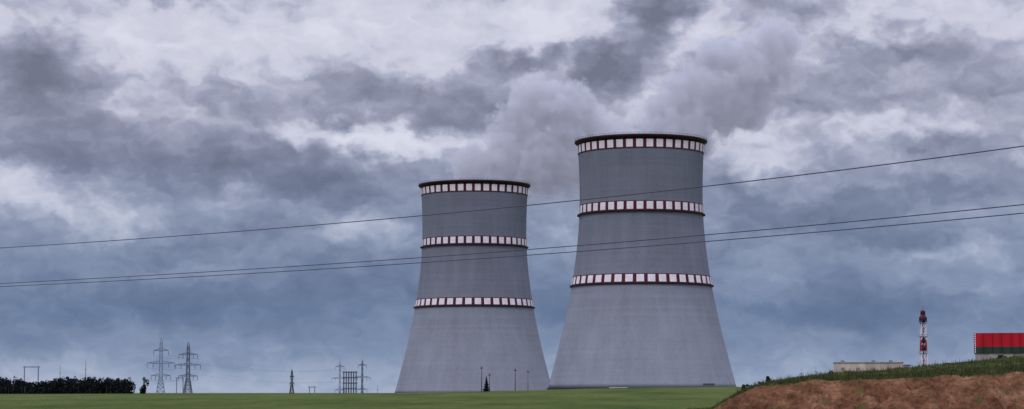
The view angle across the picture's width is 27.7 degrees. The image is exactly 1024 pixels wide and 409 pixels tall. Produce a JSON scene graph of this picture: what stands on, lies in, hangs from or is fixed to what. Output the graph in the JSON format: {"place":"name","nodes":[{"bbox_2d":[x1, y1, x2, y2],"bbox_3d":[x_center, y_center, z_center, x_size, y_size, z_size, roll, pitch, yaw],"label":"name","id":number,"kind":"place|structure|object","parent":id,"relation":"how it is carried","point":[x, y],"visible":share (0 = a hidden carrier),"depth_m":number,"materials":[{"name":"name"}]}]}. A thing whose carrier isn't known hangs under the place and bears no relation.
{"place":"outdoors","nodes":[
{"label":"outdoors","id":0,"kind":"place"},
{"bbox_2d":[0,356,1023,408],"bbox_3d":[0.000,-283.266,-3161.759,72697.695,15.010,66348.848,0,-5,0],"label":"ground","id":1,"kind":"structure","parent":0,"point":[847,395],"depth_m":323.96,"materials":[{"name":"green plant"}]},
{"bbox_2d":[23,366,39,381],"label":"switchyard gantry","id":2,"kind":"object","parent":1,"relation":"on","point":[24,367],"visible":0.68,"depth_m":1196.32,"materials":[{"name":"metal"}]},
{"bbox_2d":[0,376,135,393],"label":"hedge","id":3,"kind":"object","parent":1,"relation":"on","point":[91,385],"visible":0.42,"depth_m":1002.09,"materials":[{"name":"green plant"}]},
{"bbox_2d":[139,377,148,393],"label":"pine tree","id":4,"kind":"object","parent":1,"relation":"on","point":[143,389],"visible":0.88,"depth_m":995.78,"materials":[{"name":"green plant"}]},
{"bbox_2d":[147,337,174,393],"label":"transmission pylon","id":5,"kind":"object","parent":1,"relation":"on","point":[162,374],"visible":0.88,"depth_m":1494.46,"materials":[{"name":"metal"}]},
{"bbox_2d":[175,377,184,393],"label":"switchyard gantry","id":6,"kind":"object","parent":1,"relation":"on","point":[176,378],"visible":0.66,"depth_m":1494.71,"materials":[{"name":"metal"}]},
{"bbox_2d":[175,342,200,393],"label":"transmission pylon","id":7,"kind":"object","parent":1,"relation":"on","point":[187,353],"visible":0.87,"depth_m":1514.91,"materials":[{"name":"metal"}]},
{"bbox_2d":[289,370,293,393],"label":"transmission pylon","id":8,"kind":"object","parent":1,"relation":"on","point":[291,384],"visible":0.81,"depth_m":1693.36,"materials":[{"name":"metal"}]},
{"bbox_2d":[333,363,345,392],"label":"transmission pylon","id":9,"kind":"object","parent":1,"relation":"on","point":[339,366],"visible":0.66,"depth_m":1494.48,"materials":[{"name":"metal"}]},
{"bbox_2d":[342,371,357,392],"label":"switchyard gantry","id":10,"kind":"object","parent":1,"relation":"on","point":[351,382],"visible":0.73,"depth_m":1444.57,"materials":[{"name":"metal"}]},
{"bbox_2d":[355,359,369,392],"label":"transmission pylon","id":11,"kind":"object","parent":1,"relation":"on","point":[361,377],"visible":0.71,"depth_m":1494.38,"materials":[{"name":"metal"}]},
{"bbox_2d":[395,178,549,392],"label":"cooling tower","id":12,"kind":"structure","parent":1,"relation":"on","point":[470,317],"depth_m":1619.77,"materials":[{"name":"concrete"}]},
{"bbox_2d":[480,365,482,391],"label":"light mast","id":13,"kind":"object","parent":1,"relation":"on","point":[481,367],"visible":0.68,"depth_m":1096.13,"materials":[{"name":"metal"}]},
{"bbox_2d":[482,377,489,391],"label":"spruce tree","id":14,"kind":"object","parent":1,"relation":"on","point":[486,388],"visible":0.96,"depth_m":756.83,"materials":[{"name":"green plant"}]},
{"bbox_2d":[609,386,627,387],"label":"shed","id":15,"kind":"structure","parent":1,"relation":"on","point":[618,386],"depth_m":1245.25,"materials":[{"name":"metal"}]},
{"bbox_2d":[547,132,735,389],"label":"cooling tower","id":16,"kind":"structure","parent":1,"relation":"on","point":[641,317],"depth_m":1363.95,"materials":[{"name":"concrete"}]},
{"bbox_2d":[703,384,714,386],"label":"shed","id":17,"kind":"structure","parent":1,"relation":"on","point":[708,385],"depth_m":1245.30,"materials":[{"name":"metal"}]},
{"bbox_2d":[686,353,1023,408],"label":"grass","id":18,"kind":"structure","parent":1,"relation":"on","point":[923,372],"depth_m":189.53,"materials":[{"name":"green plant"}]},
{"bbox_2d":[833,360,903,372],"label":"industrial building","id":19,"kind":"structure","parent":1,"relation":"on","point":[853,366],"depth_m":696.37,"materials":[{"name":"metal"}]},
{"bbox_2d":[919,306,927,364],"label":"lattice stack","id":20,"kind":"object","parent":1,"relation":"on","point":[923,321],"visible":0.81,"depth_m":1097.13,"materials":[{"name":"paint"}]},
{"bbox_2d":[974,333,1023,360],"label":"flag painted building","id":21,"kind":"structure","parent":1,"relation":"on","point":[989,345],"depth_m":597.37,"materials":[{"name":"red paint"}]},
{"bbox_2d":[0,204,1023,283],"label":"power line","id":22,"kind":"object","parent":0,"point":[558,247],"visible":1,"depth_m":110.32,"materials":[{"name":"metal"}]},
{"bbox_2d":[0,213,1023,286],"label":"power line","id":23,"kind":"object","parent":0,"point":[559,252],"visible":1,"depth_m":112.72,"materials":[{"name":"metal"}]},
{"bbox_2d":[0,0,1023,392],"label":"sky","id":24,"kind":"structure","parent":0,"point":[120,120],"materials":[{"name":"grey"}]},
{"bbox_2d":[1,145,1023,247],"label":"power line","id":25,"kind":"object","parent":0,"point":[558,202],"visible":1,"depth_m":110.02,"materials":[{"name":"metal"}]}
]}

